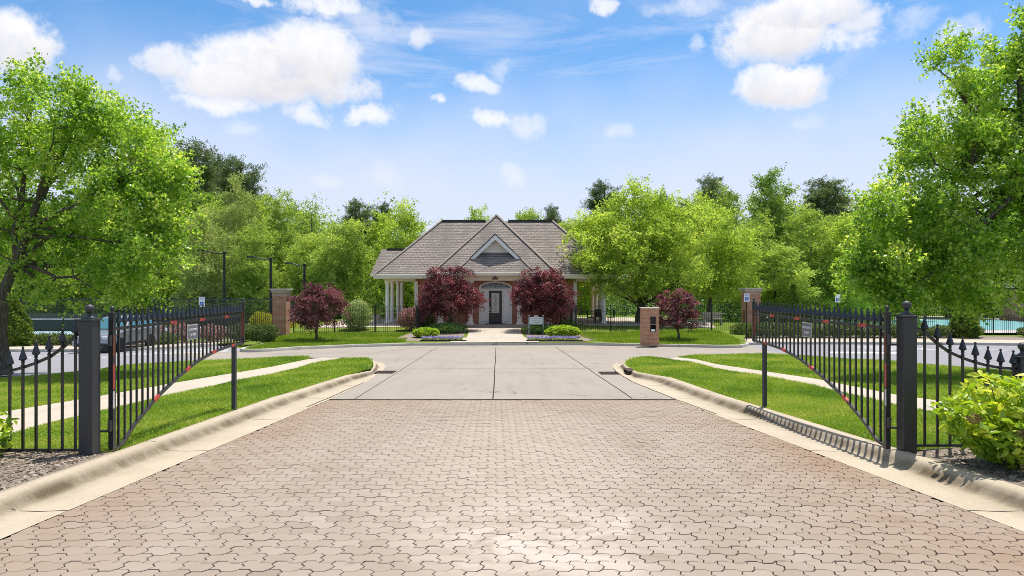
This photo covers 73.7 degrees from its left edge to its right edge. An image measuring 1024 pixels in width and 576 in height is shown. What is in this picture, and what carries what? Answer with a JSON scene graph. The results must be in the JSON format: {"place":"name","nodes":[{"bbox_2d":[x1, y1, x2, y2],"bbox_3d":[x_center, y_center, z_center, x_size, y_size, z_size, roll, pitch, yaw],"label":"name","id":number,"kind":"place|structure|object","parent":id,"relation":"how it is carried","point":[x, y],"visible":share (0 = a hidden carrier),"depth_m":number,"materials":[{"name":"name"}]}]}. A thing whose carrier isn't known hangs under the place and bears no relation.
{"place":"outdoors","nodes":[
{"label":"outdoors","id":0,"kind":"place"},
{"bbox_2d":[0,358,336,431],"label":"sidewalk","id":1,"kind":"structure","parent":0,"point":[183,386],"depth_m":15.64,"materials":[{"name":"concrete"}]},
{"bbox_2d":[0,362,370,449],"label":"lawn","id":2,"kind":"structure","parent":0,"point":[145,401],"depth_m":10.66,"materials":[{"name":"plant"}]},
{"bbox_2d":[0,47,209,375],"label":"broadleaf tree","id":3,"kind":"object","parent":2,"relation":"on","point":[156,181],"visible":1,"depth_m":20.55,"materials":[{"name":"green plant"}]},
{"bbox_2d":[231,345,236,409],"bbox_3d":[-5.260,1.742,12.920,0.085,1.306,0.085,0,0,0],"label":"gate rest post","id":4,"kind":"object","parent":2,"relation":"on","point":[234,378],"visible":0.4,"depth_m":12.88,"materials":[{"name":"black metal"}]},
{"bbox_2d":[100,298,245,451],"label":"iron gate","id":5,"kind":"structure","parent":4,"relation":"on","point":[113,319],"depth_m":9.90,"materials":[{"name":"metal"}]},
{"bbox_2d":[170,345,782,399],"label":"concrete road","id":6,"kind":"structure","parent":0,"point":[528,372],"depth_m":23.09,"materials":[{"name":"concrete"}]},
{"bbox_2d":[240,342,748,351],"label":"kerb","id":7,"kind":"structure","parent":6,"relation":"on","point":[746,344],"depth_m":37.88,"materials":[{"name":"concrete"}]},
{"bbox_2d":[307,347,715,413],"bbox_3d":[-1.433,2.841,25.310,9.252,0.795,24.795,0,0,-4],"label":"expansion joint","id":8,"kind":"object","parent":6,"relation":"on","point":[494,382],"visible":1,"depth_m":18.73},
{"bbox_2d":[244,315,747,348],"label":"lawn","id":9,"kind":"structure","parent":0,"point":[724,327],"depth_m":46.05,"materials":[{"name":"plant"}]},
{"bbox_2d":[13,298,316,322],"bbox_3d":[-32.000,2.094,59.035,32.200,2.495,0.110,0,0,0],"label":"windscreen fence","id":10,"kind":"object","parent":9,"relation":"on","point":[39,316],"visible":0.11,"depth_m":58.98,"materials":[{"name":"fabric"}]},
{"bbox_2d":[246,324,279,341],"bbox_3d":[-14.463,2.605,39.600,1.820,1.144,1.584,0,0,0],"label":"boxwood shrub","id":11,"kind":"object","parent":9,"relation":"on","point":[266,334],"visible":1,"depth_m":39.26,"materials":[{"name":"green plant"}]},
{"bbox_2d":[270,289,292,334],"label":"brick pier","id":12,"kind":"structure","parent":9,"relation":"on","point":[280,310],"depth_m":42.88,"materials":[{"name":"brick"}]},
{"bbox_2d":[285,282,350,339],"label":"red maple tree","id":13,"kind":"object","parent":9,"relation":"on","point":[322,312],"visible":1,"depth_m":40.05,"materials":[{"name":"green plant"}]},
{"bbox_2d":[293,305,416,332],"bbox_3d":[-10.150,1.998,44.100,7.990,1.835,0.090,0,0,0],"label":"iron fence","id":14,"kind":"object","parent":9,"relation":"on","point":[375,306],"visible":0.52,"depth_m":44.09,"materials":[{"name":"metal"}]},
{"bbox_2d":[341,299,371,329],"bbox_3d":[-10.435,1.863,46.002,2.086,2.296,2.093,0,0,0],"label":"round shrub","id":15,"kind":"object","parent":9,"relation":"on","point":[355,312],"visible":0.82,"depth_m":45.63,"materials":[{"name":"green plant"}]},
{"bbox_2d":[397,307,425,329],"bbox_3d":[-6.692,2.053,45.629,2.047,1.612,1.690,0,0,0],"label":"azalea bush","id":16,"kind":"object","parent":9,"relation":"on","point":[405,320],"visible":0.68,"depth_m":45.25,"materials":[{"name":"pink plant"}]},
{"bbox_2d":[398,328,467,340],"bbox_3d":[-4.661,2.917,43.335,3.847,0.375,7.118,0,0,9],"label":"mulch bed","id":17,"kind":"object","parent":9,"relation":"on","point":[410,336],"visible":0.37,"depth_m":42.52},
{"bbox_2d":[412,327,439,337],"bbox_3d":[-5.254,2.706,41.591,1.713,0.745,1.148,0,0,0],"label":"daylily clump","id":18,"kind":"object","parent":17,"relation":"on","point":[423,331],"visible":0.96,"depth_m":41.29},
{"bbox_2d":[420,335,466,340],"bbox_3d":[-4.015,2.959,40.147,2.730,0.346,0.714,0,0,0],"label":"flower bed","id":19,"kind":"object","parent":17,"relation":"on","point":[440,338],"visible":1,"depth_m":39.96,"materials":[{"name":"purple plant"}]},
{"bbox_2d":[425,322,467,332],"bbox_3d":[-4.257,2.552,44.182,2.853,0.762,2.593,0,0,0],"label":"groundcover patch","id":20,"kind":"object","parent":17,"relation":"on","point":[452,327],"visible":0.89,"depth_m":43.68,"materials":[{"name":"green plant"}]},
{"bbox_2d":[412,264,488,323],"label":"red maple tree","id":21,"kind":"object","parent":17,"relation":"on","point":[462,296],"visible":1,"depth_m":44.94,"materials":[{"name":"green plant"}]},
{"bbox_2d":[443,327,538,341],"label":"walkway","id":22,"kind":"structure","parent":9,"relation":"on","point":[495,334],"depth_m":42.47,"materials":[{"name":"concrete"}]},
{"bbox_2d":[370,214,616,326],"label":"clubhouse","id":23,"kind":"structure","parent":9,"relation":"on","point":[497,253],"depth_m":50.01},
{"bbox_2d":[489,291,501,322],"bbox_3d":[-1.200,1.383,49.365,0.930,2.375,0.130,0,0,0],"label":"door","id":24,"kind":"structure","parent":23,"relation":"in","point":[495,297],"depth_m":49.37,"materials":[{"name":"black paint"}]},
{"bbox_2d":[246,329,740,348],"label":"grass","id":25,"kind":"structure","parent":9,"relation":"on","point":[692,336],"depth_m":40.83,"materials":[{"name":"plant"}]},
{"bbox_2d":[524,328,593,341],"bbox_3d":[2.534,2.917,43.159,3.853,0.375,7.538,0,0,-15],"label":"mulch bed","id":26,"kind":"object","parent":9,"relation":"on","point":[544,335],"visible":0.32,"depth_m":42.52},
{"bbox_2d":[506,266,581,321],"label":"red maple tree","id":27,"kind":"object","parent":26,"relation":"on","point":[552,294],"visible":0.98,"depth_m":44.73,"materials":[{"name":"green plant"}]},
{"bbox_2d":[526,335,582,340],"bbox_3d":[2.485,2.960,40.152,3.330,0.344,0.723,0,0,0],"label":"flower bed","id":28,"kind":"object","parent":26,"relation":"on","point":[557,338],"visible":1,"depth_m":39.96,"materials":[{"name":"purple plant"}]},
{"bbox_2d":[544,324,581,336],"bbox_3d":[3.136,2.645,41.700,2.356,0.908,1.491,0,0,0],"label":"daylily clump","id":29,"kind":"object","parent":26,"relation":"on","point":[562,330],"visible":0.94,"depth_m":41.27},
{"bbox_2d":[556,173,722,321],"bbox_3d":[9.588,-2.803,51.207,12.636,11.662,9.762,0,0,0],"label":"broadleaf tree","id":30,"kind":"object","parent":9,"relation":"on","point":[665,250],"visible":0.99,"depth_m":49.25,"materials":[{"name":"green plant"}]},
{"bbox_2d":[639,307,659,345],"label":"call box pillar","id":31,"kind":"structure","parent":9,"relation":"on","point":[649,326],"depth_m":37.31,"materials":[{"name":"brick"}]},
{"bbox_2d":[576,303,744,331],"bbox_3d":[9.875,2.164,45.000,11.680,2.313,0.089,0,0,-9],"label":"iron fence","id":32,"kind":"object","parent":9,"relation":"on","point":[711,315],"visible":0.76,"depth_m":44.61,"materials":[{"name":"metal"}]},
{"bbox_2d":[652,287,703,338],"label":"red maple tree","id":33,"kind":"object","parent":9,"relation":"on","point":[668,307],"visible":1,"depth_m":40.26,"materials":[{"name":"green plant"}]},
{"bbox_2d":[658,199,773,318],"bbox_3d":[15.745,-2.026,55.796,10.178,10.476,8.191,0,0,0],"label":"broadleaf tree","id":34,"kind":"object","parent":9,"relation":"on","point":[728,252],"visible":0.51,"depth_m":54.12,"materials":[{"name":"green plant"}]},
{"bbox_2d":[739,288,762,329],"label":"brick pier","id":35,"kind":"structure","parent":9,"relation":"on","point":[755,293],"depth_m":46.11,"materials":[{"name":"brick"}]},
{"bbox_2d":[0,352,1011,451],"bbox_3d":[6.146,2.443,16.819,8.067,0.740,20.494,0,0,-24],"label":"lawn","id":36,"kind":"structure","parent":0,"point":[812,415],"depth_m":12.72,"materials":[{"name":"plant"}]},
{"bbox_2d":[762,343,766,406],"bbox_3d":[4.950,1.752,13.380,0.085,1.326,0.085,0,0,0],"label":"gate rest post","id":37,"kind":"object","parent":36,"relation":"on","point":[764,375],"visible":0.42,"depth_m":13.34,"materials":[{"name":"black metal"}]},
{"bbox_2d":[0,289,1022,539],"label":"ground","id":38,"kind":"structure","parent":0,"point":[248,343],"depth_m":41.96,"materials":[{"name":"soil"}]},
{"bbox_2d":[10,214,98,312],"bbox_3d":[-41.993,-1.739,64.040,9.555,10.650,9.870,0,0,-1],"label":"broadleaf tree","id":39,"kind":"object","parent":38,"relation":"on","point":[78,295],"visible":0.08,"depth_m":62.40,"materials":[{"name":"green plant"}]},
{"bbox_2d":[0,451,112,490],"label":"mulch bed","id":40,"kind":"object","parent":38,"relation":"on","point":[39,463],"visible":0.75,"depth_m":7.98,"materials":[{"name":"wood"}]},
{"bbox_2d":[0,410,18,453],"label":"hydrangea bush","id":41,"kind":"object","parent":40,"relation":"on","point":[6,428],"visible":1,"depth_m":8.41,"materials":[{"name":"green plant"}]},
{"bbox_2d":[0,319,77,451],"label":"iron fence","id":42,"kind":"object","parent":40,"relation":"on","point":[35,352],"visible":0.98,"depth_m":8.67,"materials":[{"name":"metal"}]},
{"bbox_2d":[77,304,101,455],"bbox_3d":[-5.340,1.225,8.630,0.203,2.039,0.203,0,0,0],"label":"gate post","id":43,"kind":"object","parent":40,"relation":"on","point":[89,384],"visible":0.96,"depth_m":8.54,"materials":[{"name":"black metal"}]},
{"bbox_2d":[69,228,162,315],"bbox_3d":[-35.703,-1.126,61.925,7.949,9.215,8.903,0,0,5],"label":"broadleaf tree","id":44,"kind":"object","parent":38,"relation":"on","point":[98,307],"visible":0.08,"depth_m":60.56,"materials":[{"name":"green plant"}]},
{"bbox_2d":[0,346,239,377],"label":"parking lot","id":45,"kind":"structure","parent":38,"relation":"on","point":[56,364],"depth_m":28.22,"materials":[{"name":"asphalt"}]},
{"bbox_2d":[10,343,216,351],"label":"kerb","id":46,"kind":"structure","parent":45,"relation":"on","point":[68,350],"depth_m":33.74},
{"bbox_2d":[72,315,160,351],"bbox_3d":[-19.850,2.289,34.483,2.240,1.720,4.695,0,0,0],"label":"parked car","id":47,"kind":"object","parent":45,"relation":"on","point":[104,333],"visible":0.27,"depth_m":33.84,"materials":[{"name":"silver metal"}]},
{"bbox_2d":[13,338,238,345],"bbox_3d":[-27.253,3.109,37.912,24.101,0.123,7.611,0,0,-16],"label":"mulch bed","id":48,"kind":"object","parent":38,"relation":"on","point":[144,343],"visible":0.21,"depth_m":38.81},
{"bbox_2d":[7,299,36,346],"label":"arborvitae","id":49,"kind":"object","parent":48,"relation":"on","point":[20,327],"visible":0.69,"depth_m":35.77,"materials":[{"name":"green plant"}]},
{"bbox_2d":[32,331,69,344],"bbox_3d":[-25.312,2.803,37.442,2.127,0.844,1.512,0,0,0],"label":"boxwood shrub","id":50,"kind":"object","parent":48,"relation":"on","point":[54,337],"visible":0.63,"depth_m":37.05,"materials":[{"name":"green plant"}]},
{"bbox_2d":[10,299,271,335],"bbox_3d":[-26.100,2.030,46.200,19.869,2.621,0.080,0,0,0],"label":"chain link fence","id":51,"kind":"object","parent":38,"relation":"on","point":[48,318],"visible":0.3,"depth_m":46.19,"materials":[{"name":"black metal"}]},
{"bbox_2d":[26,326,271,334],"bbox_3d":[-30.750,3.231,52.400,30.500,0.001,10.200,0,0,0],"label":"tennis court","id":52,"kind":"object","parent":38,"relation":"on","point":[68,332],"depth_m":50.14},
{"bbox_2d":[8,319,77,330],"bbox_3d":[-34.252,2.756,50.500,7.496,1.070,0.092,0,0,0],"label":"tennis net","id":53,"kind":"object","parent":52,"relation":"on","point":[47,326],"visible":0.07,"depth_m":50.49,"materials":[{"name":"black fabric"}]},
{"bbox_2d":[137,203,200,312],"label":"broadleaf tree","id":54,"kind":"object","parent":38,"relation":"on","point":[169,287],"visible":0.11,"depth_m":65.69,"materials":[{"name":"green plant"}]},
{"bbox_2d":[0,357,385,538],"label":"kerb","id":55,"kind":"structure","parent":38,"relation":"on","point":[65,490],"depth_m":8.83,"materials":[{"name":"concrete"}]},
{"bbox_2d":[169,136,223,213],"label":"pine tree","id":56,"kind":"object","parent":38,"relation":"on","point":[198,158],"visible":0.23,"depth_m":86.97,"materials":[{"name":"green plant"}]},
{"bbox_2d":[173,188,236,296],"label":"broadleaf tree","id":57,"kind":"object","parent":38,"relation":"on","point":[209,197],"visible":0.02,"depth_m":77.56,"materials":[{"name":"green plant"}]},
{"bbox_2d":[163,207,248,325],"bbox_3d":[-26.703,-1.614,60.009,6.620,11.128,7.552,0,0,5],"label":"broadleaf tree","id":58,"kind":"object","parent":38,"relation":"on","point":[210,282],"visible":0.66,"depth_m":59.18,"materials":[{"name":"green plant"}]},
{"bbox_2d":[188,194,243,305],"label":"broadleaf tree","id":59,"kind":"object","parent":38,"relation":"on","point":[213,206],"visible":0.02,"depth_m":73.38,"materials":[{"name":"green plant"}]},
{"bbox_2d":[201,171,269,307],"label":"broadleaf tree","id":60,"kind":"object","parent":38,"relation":"on","point":[237,222],"visible":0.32,"depth_m":65.39,"materials":[{"name":"green plant"}]},
{"bbox_2d":[207,153,275,219],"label":"pine tree","id":61,"kind":"object","parent":38,"relation":"on","point":[251,180],"visible":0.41,"depth_m":83.18,"materials":[{"name":"green plant"}]},
{"bbox_2d":[219,217,286,322],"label":"broadleaf tree","id":62,"kind":"object","parent":38,"relation":"on","point":[246,284],"visible":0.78,"depth_m":59.37,"materials":[{"name":"green plant"}]},
{"bbox_2d":[247,188,313,304],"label":"broadleaf tree","id":63,"kind":"object","parent":38,"relation":"on","point":[277,214],"visible":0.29,"depth_m":67.53,"materials":[{"name":"green plant"}]},
{"bbox_2d":[278,201,326,294],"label":"broadleaf tree","id":64,"kind":"object","parent":38,"relation":"on","point":[300,223],"visible":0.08,"depth_m":83.05,"materials":[{"name":"green plant"}]},
{"bbox_2d":[285,193,328,257],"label":"broadleaf tree","id":65,"kind":"object","parent":38,"relation":"on","point":[306,213],"visible":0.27,"depth_m":71.69,"materials":[{"name":"green plant"}]},
{"bbox_2d":[278,231,344,312],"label":"broadleaf tree","id":66,"kind":"object","parent":38,"relation":"on","point":[291,278],"visible":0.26,"depth_m":60.98,"materials":[{"name":"green plant"}]},
{"bbox_2d":[299,216,381,317],"bbox_3d":[-14.883,-1.377,60.059,7.358,9.882,7.600,0,0,26],"label":"broadleaf tree","id":67,"kind":"object","parent":38,"relation":"on","point":[346,254],"visible":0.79,"depth_m":58.96,"materials":[{"name":"green plant"}]},
{"bbox_2d":[337,197,377,247],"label":"pine tree","id":68,"kind":"object","parent":38,"relation":"on","point":[364,213],"visible":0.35,"depth_m":83.43,"materials":[{"name":"green plant"}]},
{"bbox_2d":[359,207,401,311],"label":"broadleaf tree","id":69,"kind":"object","parent":38,"relation":"on","point":[376,228],"visible":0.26,"depth_m":81.31,"materials":[{"name":"green plant"}]},
{"bbox_2d":[369,196,429,313],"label":"broadleaf tree","id":70,"kind":"object","parent":38,"relation":"on","point":[415,229],"visible":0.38,"depth_m":65.11,"materials":[{"name":"green plant"}]},
{"bbox_2d":[3,186,983,308],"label":"woods","id":71,"kind":"object","parent":38,"relation":"on","point":[391,200],"visible":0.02,"depth_m":97.14,"materials":[{"name":"green plant"}]},
{"bbox_2d":[17,280,997,324],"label":"undergrowth","id":72,"kind":"object","parent":38,"relation":"on","point":[701,310],"visible":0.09,"depth_m":65.95,"materials":[{"name":"green plant"}]},
{"bbox_2d":[515,207,543,219],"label":"broadleaf tree","id":73,"kind":"object","parent":38,"relation":"on","point":[530,215],"visible":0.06,"depth_m":97.10,"materials":[{"name":"green plant"}]},
{"bbox_2d":[574,230,610,314],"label":"broadleaf tree","id":74,"kind":"object","parent":38,"relation":"on","point":[585,300],"visible":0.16,"depth_m":70.80,"materials":[{"name":"green plant"}]},
{"bbox_2d":[579,178,625,226],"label":"pine tree","id":75,"kind":"object","parent":38,"relation":"on","point":[595,194],"visible":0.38,"depth_m":99.43,"materials":[{"name":"green plant"}]},
{"bbox_2d":[684,187,720,305],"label":"broadleaf tree","id":76,"kind":"object","parent":38,"relation":"on","point":[697,197],"visible":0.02,"depth_m":87.39,"materials":[{"name":"green plant"}]},
{"bbox_2d":[693,172,730,211],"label":"pine tree","id":77,"kind":"object","parent":38,"relation":"on","point":[711,185],"visible":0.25,"depth_m":99.14,"materials":[{"name":"green plant"}]},
{"bbox_2d":[706,179,747,319],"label":"broadleaf tree","id":78,"kind":"object","parent":38,"relation":"on","point":[727,204],"visible":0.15,"depth_m":73.48,"materials":[{"name":"green plant"}]},
{"bbox_2d":[723,208,789,317],"bbox_3d":[22.631,-1.859,64.126,5.423,11.161,6.970,0,0,-20],"label":"broadleaf tree","id":79,"kind":"object","parent":38,"relation":"on","point":[764,229],"visible":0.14,"depth_m":63.28,"materials":[{"name":"green plant"}]},
{"bbox_2d":[737,162,805,305],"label":"broadleaf tree","id":80,"kind":"object","parent":38,"relation":"on","point":[763,185],"visible":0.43,"depth_m":71.05,"materials":[{"name":"green plant"}]},
{"bbox_2d":[752,239,824,322],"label":"broadleaf tree","id":81,"kind":"object","parent":38,"relation":"on","point":[782,283],"visible":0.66,"depth_m":59.13,"materials":[{"name":"green plant"}]},
{"bbox_2d":[784,283,801,323],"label":"arborvitae","id":82,"kind":"object","parent":38,"relation":"on","point":[793,290],"visible":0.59,"depth_m":56.82,"materials":[{"name":"green plant"}]},
{"bbox_2d":[777,199,845,317],"bbox_3d":[28.743,-2.486,65.815,6.580,12.518,8.456,0,0,5],"label":"broadleaf tree","id":83,"kind":"object","parent":38,"relation":"on","point":[813,264],"visible":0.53,"depth_m":64.96,"materials":[{"name":"green plant"}]},
{"bbox_2d":[612,360,1023,531],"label":"kerb","id":84,"kind":"structure","parent":38,"relation":"on","point":[989,497],"depth_m":9.00,"materials":[{"name":"concrete"}]},
{"bbox_2d":[795,215,850,317],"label":"broadleaf tree","id":85,"kind":"object","parent":38,"relation":"on","point":[832,222],"visible":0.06,"depth_m":73.18,"materials":[{"name":"green plant"}]},
{"bbox_2d":[800,174,857,304],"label":"pine tree","id":86,"kind":"object","parent":38,"relation":"on","point":[825,201],"visible":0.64,"depth_m":94.49,"materials":[{"name":"green plant"}]},
{"bbox_2d":[814,211,879,321],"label":"broadleaf tree","id":87,"kind":"object","parent":38,"relation":"on","point":[848,303],"visible":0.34,"depth_m":63.44,"materials":[{"name":"green plant"}]},
{"bbox_2d":[744,335,1023,339],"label":"mulch bed","id":88,"kind":"object","parent":38,"relation":"on","point":[992,337],"visible":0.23,"depth_m":42.87,"materials":[{"name":"soil"}]},
{"bbox_2d":[729,322,761,337],"bbox_3d":[14.902,2.686,43.606,2.000,1.064,1.470,0,0,0],"label":"boxwood shrub","id":89,"kind":"object","parent":88,"relation":"on","point":[740,330],"visible":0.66,"depth_m":43.30,"materials":[{"name":"green plant"}]},
{"bbox_2d":[948,308,981,337],"bbox_3d":[28.889,2.071,43.602,1.911,2.540,1.923,0,0,0],"label":"boxwood shrub","id":90,"kind":"object","parent":88,"relation":"on","point":[965,329],"visible":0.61,"depth_m":43.13,"materials":[{"name":"green plant"}]},
{"bbox_2d":[749,344,1019,369],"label":"parking lot","id":91,"kind":"structure","parent":38,"relation":"on","point":[956,361],"depth_m":32.81,"materials":[{"name":"asphalt"}]},
{"bbox_2d":[748,342,1018,345],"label":"kerb","id":92,"kind":"structure","parent":91,"relation":"on","point":[944,343],"depth_m":39.53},
{"bbox_2d":[761,314,1023,334],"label":"iron fence","id":93,"kind":"object","parent":38,"relation":"on","point":[993,333],"visible":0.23,"depth_m":48.59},
{"bbox_2d":[915,448,1023,486],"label":"mulch bed","id":94,"kind":"object","parent":38,"relation":"on","point":[948,460],"visible":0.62,"depth_m":8.24,"materials":[{"name":"wood"}]},
{"bbox_2d":[0,447,1023,488],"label":"mulch chips","id":95,"kind":"object","parent":94,"relation":"on","point":[101,452],"visible":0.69,"depth_m":8.11,"materials":[{"name":"wood"}]},
{"bbox_2d":[895,301,918,452],"bbox_3d":[5.180,1.212,8.960,0.203,2.092,0.203,0,0,0],"label":"gate post","id":96,"kind":"object","parent":94,"relation":"on","point":[906,379],"visible":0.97,"depth_m":8.87,"materials":[{"name":"black metal"}]},
{"bbox_2d":[751,298,896,448],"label":"iron gate","id":97,"kind":"structure","parent":96,"relation":"attached to","point":[886,327],"depth_m":10.20,"materials":[{"name":"metal"}]},
{"bbox_2d":[917,315,1017,446],"bbox_3d":[6.021,1.226,9.000,1.515,1.732,0.090,0,0,0],"label":"iron fence","id":98,"kind":"object","parent":94,"relation":"on","point":[975,351],"visible":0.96,"depth_m":8.99,"materials":[{"name":"metal"}]},
{"bbox_2d":[930,370,1023,471],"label":"hydrangea bush","id":99,"kind":"object","parent":94,"relation":"on","point":[988,424],"visible":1,"depth_m":7.79,"materials":[{"name":"green plant"}]},
{"bbox_2d":[1015,342,1023,378],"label":"gate post","id":100,"kind":"object","parent":94,"relation":"on","point":[1019,365],"visible":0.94,"depth_m":8.96,"materials":[{"name":"black metal"}]},
{"bbox_2d":[0,400,1023,575],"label":"paver road","id":101,"kind":"structure","parent":0,"point":[351,487],"depth_m":6.68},
{"bbox_2d":[0,0,1023,284],"label":"sky","id":102,"kind":"structure","parent":0,"point":[451,107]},
{"bbox_2d":[577,317,713,327],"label":"patio","id":103,"kind":"structure","parent":0,"point":[629,321],"depth_m":51.01,"materials":[{"name":"concrete"}]},
{"bbox_2d":[670,357,952,410],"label":"sidewalk","id":104,"kind":"structure","parent":0,"point":[824,384],"depth_m":18.56,"materials":[{"name":"concrete"}]},
{"bbox_2d":[744,339,1023,342],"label":"sidewalk","id":105,"kind":"structure","parent":0,"point":[941,340],"depth_m":40.90,"materials":[{"name":"concrete"}]},
{"bbox_2d":[767,316,1017,332],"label":"pool deck","id":106,"kind":"structure","parent":0,"point":[995,331],"depth_m":72.54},
{"bbox_2d":[806,276,822,323],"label":"arborvitae","id":107,"kind":"object","parent":106,"relation":"on","point":[813,282],"visible":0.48,"depth_m":59.83,"materials":[{"name":"green plant"}]},
{"bbox_2d":[788,319,1022,329],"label":"pool water","id":108,"kind":"structure","parent":0,"point":[999,324],"depth_m":61.84,"materials":[{"name":"teal liquid"}]},
{"bbox_2d":[999,283,1023,320],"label":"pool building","id":109,"kind":"structure","parent":0,"point":[1015,316],"depth_m":67.65,"materials":[{"name":"beige brick"}]},
{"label":"lawn","id":110,"kind":"structure","parent":0,"visible":0},
{"bbox_2d":[819,0,1023,333],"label":"broadleaf tree","id":111,"kind":"object","parent":110,"relation":"on","point":[987,127],"visible":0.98,"depth_m":19.51,"materials":[{"name":"green plant"}]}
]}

